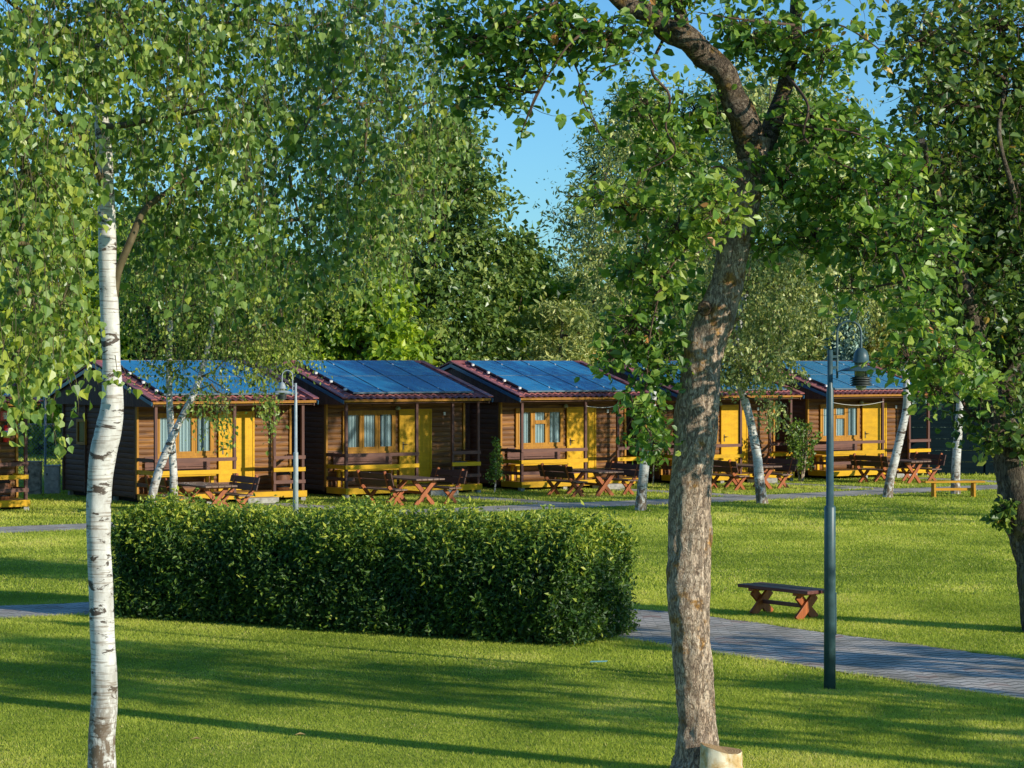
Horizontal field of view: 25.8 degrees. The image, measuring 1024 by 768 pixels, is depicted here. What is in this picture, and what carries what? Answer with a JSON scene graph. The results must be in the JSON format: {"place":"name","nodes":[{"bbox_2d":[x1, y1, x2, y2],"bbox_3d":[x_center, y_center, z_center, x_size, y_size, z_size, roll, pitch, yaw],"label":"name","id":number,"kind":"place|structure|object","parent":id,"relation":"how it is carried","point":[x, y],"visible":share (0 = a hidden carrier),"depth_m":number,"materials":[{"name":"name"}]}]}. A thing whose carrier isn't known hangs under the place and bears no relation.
{"place":"outdoors","nodes":[
{"label":"outdoors","id":0,"kind":"place"},
{"bbox_2d":[0,602,114,617],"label":"paved path","id":1,"kind":"structure","parent":0,"point":[38,609],"depth_m":30.97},
{"bbox_2d":[255,503,347,508],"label":"paved path","id":2,"kind":"structure","parent":0,"point":[306,506],"depth_m":53.79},
{"bbox_2d":[0,485,996,532],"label":"paved path","id":3,"kind":"structure","parent":0,"point":[33,528],"depth_m":54.89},
{"bbox_2d":[445,496,565,503],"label":"paved path","id":4,"kind":"structure","parent":0,"point":[533,501],"depth_m":55.76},
{"bbox_2d":[0,443,1023,767],"bbox_3d":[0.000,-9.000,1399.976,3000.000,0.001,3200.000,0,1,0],"label":"ground","id":5,"kind":"structure","parent":0,"point":[418,688],"depth_m":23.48,"materials":[{"name":"green plant"}]},
{"bbox_2d":[0,382,42,509],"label":"cabin","id":6,"kind":"object","parent":5,"relation":"on","point":[10,463],"visible":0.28,"depth_m":52.03,"materials":[{"name":"brown wood"}]},
{"bbox_2d":[0,411,6,420],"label":"fire sign","id":7,"kind":"object","parent":6,"relation":"attached to","point":[3,415],"visible":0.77,"depth_m":52.65,"materials":[{"name":"red plastic"}]},
{"bbox_2d":[0,480,10,499],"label":"barrel","id":8,"kind":"object","parent":6,"relation":"on","point":[5,484],"visible":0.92,"depth_m":51.95,"materials":[{"name":"brown wood"}]},
{"bbox_2d":[2,422,9,441],"bbox_3d":[-11.872,1.127,52.613,0.166,0.475,0.169,0,1,-1],"label":"fire extinguisher","id":9,"kind":"object","parent":6,"relation":"attached to","point":[6,427],"visible":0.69,"depth_m":52.54,"materials":[{"name":"red metal"}]},
{"bbox_2d":[28,461,42,494],"bbox_3d":[-12.484,2.448,58.492,0.423,0.868,0.330,0,1,-4],"label":"utility box","id":10,"kind":"object","parent":5,"relation":"on","point":[35,477],"visible":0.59,"depth_m":58.35,"materials":[{"name":"grey metal"}]},
{"bbox_2d":[28,464,38,490],"bbox_3d":[-12.443,2.432,58.340,0.323,0.703,0.029,0,1,-4],"label":"door","id":11,"kind":"structure","parent":10,"relation":"in","point":[33,469],"depth_m":58.34,"materials":[{"name":"grey metal"}]},
{"bbox_2d":[18,400,61,485],"bbox_3d":[-12.207,1.553,61.732,6.800,2.600,0.075,0,1,-3],"label":"wire fence","id":12,"kind":"object","parent":5,"relation":"on","point":[45,447],"visible":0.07,"depth_m":61.66,"materials":[{"name":"grey"}]},
{"bbox_2d":[43,465,60,493],"bbox_3d":[-12.060,2.502,58.780,0.425,0.755,0.330,0,1,-4],"label":"utility box","id":13,"kind":"object","parent":5,"relation":"on","point":[52,478],"visible":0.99,"depth_m":58.63,"materials":[{"name":"grey metal"}]},
{"bbox_2d":[45,468,57,489],"bbox_3d":[-12.017,2.486,58.627,0.325,0.590,0.029,0,1,-4],"label":"door","id":14,"kind":"structure","parent":13,"relation":"in","point":[50,473],"depth_m":58.63,"materials":[{"name":"grey metal"}]},
{"bbox_2d":[0,189,154,455],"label":"maple tree","id":15,"kind":"object","parent":5,"relation":"on","point":[123,355],"visible":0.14,"depth_m":82.50,"materials":[{"name":"green plant"}]},
{"bbox_2d":[56,195,244,359],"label":"poplar tree","id":16,"kind":"object","parent":5,"relation":"on","point":[120,210],"visible":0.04,"depth_m":93.30,"materials":[{"name":"green plant"}]},
{"bbox_2d":[145,476,187,498],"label":"garden bench","id":17,"kind":"object","parent":5,"relation":"on","point":[164,484],"visible":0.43,"depth_m":50.58,"materials":[{"name":"brown wood"}]},
{"bbox_2d":[43,360,318,503],"bbox_3d":[-8.566,1.140,57.340,4.564,3.505,6.644,0,1,-34],"label":"cabin","id":18,"kind":"object","parent":5,"relation":"on","point":[144,434],"visible":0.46,"depth_m":55.58,"materials":[{"name":"brown wood"}]},
{"bbox_2d":[76,419,86,444],"bbox_3d":[-10.970,1.220,57.060,0.050,0.650,0.550,0,1,-34],"label":"window","id":19,"kind":"structure","parent":18,"relation":"in","point":[81,425],"depth_m":57.10,"materials":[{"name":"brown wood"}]},
{"bbox_2d":[145,456,216,492],"bbox_3d":[-8.093,2.220,54.747,1.750,0.890,0.428,0,1,-34],"label":"porch bench","id":20,"kind":"object","parent":18,"relation":"on","point":[182,466],"visible":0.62,"depth_m":54.95,"materials":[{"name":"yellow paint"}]},
{"bbox_2d":[158,413,216,458],"bbox_3d":[-8.029,1.265,55.026,1.680,1.105,0.085,0,1,-34],"label":"window","id":21,"kind":"structure","parent":18,"relation":"in","point":[184,449],"depth_m":55.12,"materials":[{"name":"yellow wood"}]},
{"bbox_2d":[218,411,254,490],"bbox_3d":[-6.856,1.668,55.820,1.000,1.965,0.101,0,1,-34],"label":"door","id":22,"kind":"structure","parent":18,"relation":"in","point":[245,440],"depth_m":55.90,"materials":[{"name":"yellow paint"}]},
{"bbox_2d":[271,472,290,490],"bbox_3d":[-5.775,2.419,56.010,0.490,0.470,0.482,0,1,0],"label":"barrel","id":23,"kind":"object","parent":18,"relation":"on","point":[282,476],"visible":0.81,"depth_m":55.81,"materials":[{"name":"brown wood"}]},
{"bbox_2d":[88,0,280,500],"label":"birch tree","id":24,"kind":"object","parent":5,"relation":"on","point":[167,352],"visible":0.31,"depth_m":49.88,"materials":[{"name":"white plant"}]},
{"bbox_2d":[178,482,236,511],"bbox_3d":[-7.092,2.630,51.338,0.800,0.680,1.900,0,1,-35],"label":"picnic table","id":25,"kind":"object","parent":5,"relation":"on","point":[205,486],"visible":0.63,"depth_m":50.88,"materials":[{"name":"brown wood"}]},
{"bbox_2d":[212,473,259,510],"bbox_3d":[-6.384,2.528,51.854,0.612,0.882,1.480,0,1,-33],"label":"garden bench","id":26,"kind":"object","parent":5,"relation":"on","point":[236,478],"visible":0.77,"depth_m":51.78,"materials":[{"name":"brown wood"}]},
{"bbox_2d":[0,0,497,767],"bbox_3d":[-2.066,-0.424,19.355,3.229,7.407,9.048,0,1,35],"label":"birch tree","id":27,"kind":"object","parent":5,"relation":"on","point":[92,42],"visible":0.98,"depth_m":17.93,"materials":[{"name":"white plant"}]},
{"bbox_2d":[172,230,326,366],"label":"maple tree","id":28,"kind":"object","parent":5,"relation":"on","point":[222,328],"visible":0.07,"depth_m":88.20,"materials":[{"name":"green plant"}]},
{"bbox_2d":[242,497,278,503],"bbox_3d":[-6.160,2.847,54.856,0.840,0.135,0.340,0,1,-34],"label":"concrete step","id":29,"kind":"object","parent":5,"relation":"on","point":[268,499],"visible":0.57,"depth_m":54.76,"materials":[{"name":"grey concrete"}]},
{"bbox_2d":[273,370,297,512],"bbox_3d":[-4.581,1.360,44.991,0.479,3.282,0.392,0,1,32],"label":"street lamp","id":30,"kind":"object","parent":5,"relation":"on","point":[282,391],"visible":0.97,"depth_m":44.98,"materials":[{"name":"grey metal"}]},
{"bbox_2d":[148,0,479,501],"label":"birch tree","id":31,"kind":"object","parent":5,"relation":"on","point":[261,348],"visible":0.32,"depth_m":48.95,"materials":[{"name":"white plant"}]},
{"bbox_2d":[272,256,460,366],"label":"maple tree","id":32,"kind":"object","parent":5,"relation":"on","point":[398,341],"visible":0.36,"depth_m":73.67,"materials":[{"name":"green plant"}]},
{"bbox_2d":[111,485,643,646],"bbox_3d":[-1.970,2.347,29.281,7.496,1.918,2.348,0,1,28],"label":"hedge","id":33,"kind":"object","parent":5,"relation":"on","point":[373,566],"visible":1,"depth_m":28.28,"materials":[{"name":"green plant"}]},
{"bbox_2d":[353,469,406,505],"bbox_3d":[-3.180,2.510,53.939,0.612,0.882,1.480,0,1,-41],"label":"garden bench","id":34,"kind":"object","parent":5,"relation":"on","point":[361,479],"visible":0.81,"depth_m":53.76,"materials":[{"name":"brown wood"}]},
{"bbox_2d":[267,360,493,497],"bbox_3d":[-4.236,1.112,60.440,4.564,3.505,6.644,0,1,-34],"label":"cabin","id":35,"kind":"object","parent":5,"relation":"on","point":[409,415],"visible":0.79,"depth_m":58.44,"materials":[{"name":"brown wood"}]},
{"bbox_2d":[333,451,399,486],"bbox_3d":[-3.763,2.193,57.847,1.750,0.890,0.428,0,1,-34],"label":"porch bench","id":36,"kind":"object","parent":35,"relation":"on","point":[380,460],"visible":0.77,"depth_m":57.91,"materials":[{"name":"brown wood"}]},
{"bbox_2d":[342,410,397,453],"bbox_3d":[-3.701,1.238,58.122,1.680,1.105,0.085,0,1,-34],"label":"window","id":37,"kind":"structure","parent":35,"relation":"in","point":[369,431],"depth_m":58.17,"materials":[{"name":"yellow wood"}]},
{"bbox_2d":[399,409,431,483],"bbox_3d":[-2.527,1.641,58.920,1.000,1.965,0.101,0,1,-34],"label":"door","id":38,"kind":"structure","parent":35,"relation":"in","point":[406,416],"depth_m":58.90,"materials":[{"name":"yellow paint"}]},
{"bbox_2d":[450,466,467,483],"bbox_3d":[-1.396,2.391,59.143,0.490,0.470,0.482,0,1,0],"label":"barrel","id":39,"kind":"object","parent":35,"relation":"on","point":[459,468],"visible":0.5,"depth_m":58.97,"materials":[{"name":"brown wood"}]},
{"bbox_2d":[384,475,444,504],"bbox_3d":[-2.471,2.603,54.455,0.800,0.680,1.900,0,1,-33],"label":"picnic table","id":40,"kind":"object","parent":5,"relation":"on","point":[415,481],"visible":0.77,"depth_m":53.98,"materials":[{"name":"orange wood"}]},
{"bbox_2d":[429,490,457,495],"bbox_3d":[-1.830,2.819,57.955,0.840,0.135,0.340,0,1,-34],"label":"concrete step","id":41,"kind":"object","parent":5,"relation":"on","point":[437,492],"visible":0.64,"depth_m":57.76,"materials":[{"name":"grey concrete"}]},
{"bbox_2d":[421,467,467,503],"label":"garden bench","id":42,"kind":"object","parent":5,"relation":"on","point":[459,479],"visible":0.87,"depth_m":54.75,"materials":[{"name":"brown wood"}]},
{"bbox_2d":[331,105,564,366],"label":"poplar tree","id":43,"kind":"object","parent":5,"relation":"on","point":[469,282],"visible":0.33,"depth_m":77.46,"materials":[{"name":"green plant"}]},
{"bbox_2d":[483,436,507,492],"bbox_3d":[-0.454,2.140,59.206,0.627,1.536,0.618,0,1,30],"label":"conical shrub","id":44,"kind":"object","parent":5,"relation":"on","point":[495,456],"visible":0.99,"depth_m":59.17,"materials":[{"name":"green plant"}]},
{"bbox_2d":[472,245,586,359],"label":"maple tree","id":45,"kind":"object","parent":5,"relation":"on","point":[564,292],"visible":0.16,"depth_m":85.25,"materials":[{"name":"green plant"}]},
{"bbox_2d":[447,261,619,358],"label":"poplar tree","id":46,"kind":"object","parent":5,"relation":"on","point":[569,278],"depth_m":113.12,"materials":[{"name":"green plant"}]},
{"bbox_2d":[438,360,648,491],"bbox_3d":[0.224,1.085,63.540,4.564,3.505,6.644,0,1,-34],"label":"cabin","id":47,"kind":"object","parent":5,"relation":"on","point":[536,405],"visible":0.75,"depth_m":61.47,"materials":[{"name":"brown wood"}]},
{"bbox_2d":[507,446,567,480],"bbox_3d":[0.697,2.165,60.947,1.750,0.890,0.428,0,1,-34],"label":"porch bench","id":48,"kind":"object","parent":47,"relation":"on","point":[527,455],"visible":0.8,"depth_m":60.98,"materials":[{"name":"brown wood"}]},
{"bbox_2d":[514,408,565,448],"bbox_3d":[0.761,1.210,61.225,1.680,1.105,0.085,0,1,-34],"label":"window","id":49,"kind":"structure","parent":47,"relation":"in","point":[543,427],"depth_m":61.28,"materials":[{"name":"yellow wood"}]},
{"bbox_2d":[566,407,595,477],"bbox_3d":[1.933,1.613,62.020,1.000,1.965,0.101,0,1,-34],"label":"door","id":50,"kind":"structure","parent":47,"relation":"in","point":[574,415],"depth_m":61.99,"materials":[{"name":"yellow paint"}]},
{"bbox_2d":[538,463,587,497],"bbox_3d":[1.293,2.478,57.551,0.612,0.882,1.480,0,1,-35],"label":"garden bench","id":51,"kind":"object","parent":5,"relation":"on","point":[547,471],"visible":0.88,"depth_m":57.40,"materials":[{"name":"brown wood"}]},
{"bbox_2d":[518,292,608,365],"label":"willow shrub","id":52,"kind":"object","parent":5,"relation":"on","point":[555,314],"visible":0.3,"depth_m":77.67,"materials":[{"name":"green plant"}]},
{"bbox_2d":[566,468,623,495],"bbox_3d":[2.012,2.571,58.054,0.800,0.680,1.900,0,1,-34],"label":"picnic table","id":53,"kind":"object","parent":5,"relation":"on","point":[596,473],"visible":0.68,"depth_m":57.58,"materials":[{"name":"orange wood"}]},
{"bbox_2d":[592,483,624,488],"bbox_3d":[2.630,2.792,61.055,0.840,0.135,0.340,0,1,-34],"label":"concrete step","id":54,"kind":"object","parent":5,"relation":"on","point":[615,485],"visible":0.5,"depth_m":60.98,"materials":[{"name":"white concrete"}]},
{"bbox_2d":[592,461,639,494],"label":"garden bench","id":55,"kind":"object","parent":5,"relation":"on","point":[633,471],"visible":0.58,"depth_m":58.42,"materials":[{"name":"brown wood"}]},
{"bbox_2d":[549,102,711,510],"bbox_3d":[2.908,-1.822,52.169,3.906,9.651,2.895,0,1,37],"label":"birch tree","id":56,"kind":"object","parent":5,"relation":"on","point":[641,499],"visible":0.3,"depth_m":51.97,"materials":[{"name":"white plant"}]},
{"bbox_2d":[517,55,784,364],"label":"willow tree","id":57,"kind":"object","parent":5,"relation":"on","point":[591,168],"visible":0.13,"depth_m":97.94,"materials":[{"name":"green plant"}]},
{"bbox_2d":[634,409,670,483],"bbox_3d":[3.959,1.706,63.339,1.118,2.328,1.051,0,1,0],"label":"young tree","id":58,"kind":"object","parent":5,"relation":"on","point":[661,457],"visible":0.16,"depth_m":63.31,"materials":[{"name":"green plant"}]},
{"bbox_2d":[598,361,804,483],"bbox_3d":[4.764,1.057,66.639,4.564,3.505,6.644,0,1,-34],"label":"cabin","id":59,"kind":"object","parent":5,"relation":"on","point":[733,442],"visible":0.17,"depth_m":64.93,"materials":[{"name":"brown wood"}]},
{"bbox_2d":[667,443,723,474],"bbox_3d":[5.237,2.138,64.047,1.750,0.890,0.428,0,1,-34],"label":"porch bench","id":60,"kind":"object","parent":59,"relation":"on","point":[672,450],"visible":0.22,"depth_m":63.77,"materials":[{"name":"brown wood"}]},
{"bbox_2d":[720,405,747,472],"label":"door","id":61,"kind":"structure","parent":59,"relation":"in","point":[729,416],"depth_m":65.09,"materials":[{"name":"yellow paint"}]},
{"bbox_2d":[397,0,1013,767],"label":"apple tree","id":62,"kind":"object","parent":5,"relation":"on","point":[825,126],"visible":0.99,"depth_m":18.11,"materials":[{"name":"green plant"}]},
{"bbox_2d":[612,240,826,360],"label":"poplar tree","id":63,"kind":"object","parent":5,"relation":"on","point":[785,319],"visible":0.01,"depth_m":114.80,"materials":[{"name":"green plant"}]},
{"bbox_2d":[699,742,742,767],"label":"tree stump","id":64,"kind":"object","parent":5,"relation":"on","point":[713,756],"visible":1,"depth_m":18.06,"materials":[{"name":"brown wood"}]},
{"bbox_2d":[712,459,748,489],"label":"garden bench","id":65,"kind":"object","parent":5,"relation":"on","point":[732,467],"visible":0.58,"depth_m":60.20,"materials":[{"name":"brown wood"}]},
{"bbox_2d":[722,463,781,488],"bbox_3d":[6.428,2.544,61.069,0.800,0.680,1.900,0,1,-35],"label":"picnic table","id":66,"kind":"object","parent":5,"relation":"on","point":[766,476],"visible":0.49,"depth_m":60.68,"materials":[{"name":"orange wood"}]},
{"bbox_2d":[747,478,776,482],"bbox_3d":[7.170,2.764,64.155,0.840,0.135,0.340,0,1,-34],"label":"concrete step","id":67,"kind":"object","parent":5,"relation":"on","point":[771,480],"visible":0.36,"depth_m":64.08,"materials":[{"name":"white concrete"}]},
{"bbox_2d":[580,59,946,366],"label":"willow tree","id":68,"kind":"object","parent":5,"relation":"on","point":[814,355],"visible":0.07,"depth_m":80.27,"materials":[{"name":"green plant"}]},
{"bbox_2d":[749,456,797,488],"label":"garden bench","id":69,"kind":"object","parent":5,"relation":"on","point":[790,466],"visible":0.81,"depth_m":61.30,"materials":[{"name":"brown wood"}]},
{"bbox_2d":[678,76,880,503],"bbox_3d":[6.609,-2.393,54.571,4.654,10.747,3.681,0,1,-34],"label":"birch tree","id":70,"kind":"object","parent":5,"relation":"on","point":[735,361],"visible":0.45,"depth_m":54.20,"materials":[{"name":"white plant"}]},
{"bbox_2d":[737,582,823,620],"bbox_3d":[3.666,2.951,30.169,0.477,0.446,1.340,0,1,-38],"label":"backless bench","id":71,"kind":"object","parent":5,"relation":"on","point":[764,602],"visible":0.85,"depth_m":30.05,"materials":[{"name":"brown wood"}]},
{"bbox_2d":[783,417,823,481],"bbox_3d":[8.338,1.905,64.702,1.140,1.912,1.148,0,1,-26],"label":"leafy shrub","id":72,"kind":"object","parent":5,"relation":"on","point":[792,444],"visible":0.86,"depth_m":64.53,"materials":[{"name":"green plant"}]},
{"bbox_2d":[749,361,931,477],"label":"cabin","id":73,"kind":"object","parent":5,"relation":"on","point":[868,418],"visible":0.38,"depth_m":67.51,"materials":[{"name":"brown wood"}]},
{"bbox_2d":[813,439,865,469],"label":"porch bench","id":74,"kind":"object","parent":73,"relation":"on","point":[844,447],"visible":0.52,"depth_m":67.07,"materials":[{"name":"brown wood"}]},
{"bbox_2d":[819,404,861,440],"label":"window","id":75,"kind":"structure","parent":73,"relation":"in","point":[846,417],"depth_m":67.42,"materials":[{"name":"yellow wood"}]},
{"bbox_2d":[861,403,886,467],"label":"door","id":76,"kind":"structure","parent":73,"relation":"in","point":[871,414],"depth_m":68.10,"materials":[{"name":"yellow paint"}]},
{"bbox_2d":[834,487,857,489],"bbox_3d":[9.101,2.839,61.053,0.800,0.030,0.800,0,1,0],"label":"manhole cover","id":77,"kind":"object","parent":5,"relation":"on","point":[843,488],"visible":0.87,"depth_m":61.12,"materials":[{"name":"concrete"}]},
{"bbox_2d":[820,287,873,360],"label":"blue spruce","id":78,"kind":"object","parent":5,"relation":"on","point":[846,350],"visible":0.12,"depth_m":75.57,"materials":[{"name":"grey plant"}]},
{"bbox_2d":[824,320,880,689],"bbox_3d":[3.607,1.261,23.465,0.570,3.862,0.467,0,1,32],"label":"street lamp","id":79,"kind":"object","parent":5,"relation":"on","point":[860,380],"visible":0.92,"depth_m":23.40,"materials":[{"name":"grey metal"}]},
{"bbox_2d":[849,453,898,482],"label":"garden bench","id":80,"kind":"object","parent":5,"relation":"on","point":[869,461],"visible":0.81,"depth_m":63.79,"materials":[{"name":"brown wood"}]},
{"bbox_2d":[862,320,899,370],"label":"golden shrub","id":81,"kind":"object","parent":5,"relation":"on","point":[870,348],"visible":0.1,"depth_m":72.81,"materials":[{"name":"green plant"}]},
{"bbox_2d":[817,142,948,497],"bbox_3d":[9.498,-1.724,57.059,3.522,9.385,3.070,0,1,-40],"label":"birch tree","id":82,"kind":"object","parent":5,"relation":"on","point":[893,465],"visible":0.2,"depth_m":56.93,"materials":[{"name":"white plant"}]},
{"bbox_2d":[873,459,930,483],"bbox_3d":[11.052,2.515,64.295,0.800,0.680,1.900,0,1,-36],"label":"picnic table","id":83,"kind":"object","parent":5,"relation":"on","point":[909,467],"visible":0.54,"depth_m":63.83,"materials":[{"name":"orange wood"}]},
{"bbox_2d":[895,473,916,477],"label":"concrete step","id":84,"kind":"object","parent":5,"relation":"on","point":[897,475],"visible":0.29,"depth_m":66.88,"materials":[{"name":"white concrete"}]},
{"bbox_2d":[885,330,945,403],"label":"blue spruce","id":85,"kind":"object","parent":5,"relation":"on","point":[913,402],"visible":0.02,"depth_m":74.29,"materials":[{"name":"grey plant"}]},
{"bbox_2d":[809,155,1023,403],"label":"poplar tree","id":86,"kind":"object","parent":5,"relation":"on","point":[899,285],"depth_m":93.70,"materials":[{"name":"green plant"}]},
{"bbox_2d":[898,452,945,480],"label":"garden bench","id":87,"kind":"object","parent":5,"relation":"on","point":[938,460],"visible":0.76,"depth_m":64.57,"materials":[{"name":"brown wood"}]},
{"bbox_2d":[859,0,1023,631],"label":"apple tree","id":88,"kind":"object","parent":5,"relation":"on","point":[997,243],"visible":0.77,"depth_m":28.02,"materials":[{"name":"green plant"}]},
{"bbox_2d":[921,480,984,496],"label":"backless bench","id":89,"kind":"object","parent":5,"relation":"on","point":[934,489],"visible":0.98,"depth_m":57.17,"materials":[{"name":"orange wood"}]},
{"bbox_2d":[892,104,1023,403],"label":"poplar tree","id":90,"kind":"object","parent":5,"relation":"on","point":[1013,264],"visible":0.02,"depth_m":89.89,"materials":[{"name":"green plant"}]},
{"bbox_2d":[911,402,1022,474],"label":"board fence","id":91,"kind":"object","parent":5,"relation":"on","point":[939,440],"visible":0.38,"depth_m":68.63,"materials":[{"name":"wood"}]},
{"bbox_2d":[911,166,1022,493],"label":"birch tree","id":92,"kind":"object","parent":5,"relation":"on","point":[956,463],"visible":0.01,"depth_m":58.52,"materials":[{"name":"white plant"}]},
{"bbox_2d":[0,0,1023,355],"label":"sky","id":93,"kind":"structure","parent":0,"point":[536,155],"materials":[{"name":"blue"}]},
{"bbox_2d":[617,489,746,496],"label":"paved path","id":94,"kind":"structure","parent":0,"point":[715,494],"depth_m":58.78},
{"bbox_2d":[610,609,1023,697],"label":"paved path","id":95,"kind":"structure","parent":0,"point":[943,667],"depth_m":26.14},
{"bbox_2d":[771,483,883,489],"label":"paved path","id":96,"kind":"structure","parent":0,"point":[834,485],"depth_m":62.66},
{"bbox_2d":[921,477,996,482],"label":"paved path","id":97,"kind":"structure","parent":0,"point":[960,479],"depth_m":65.92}
]}

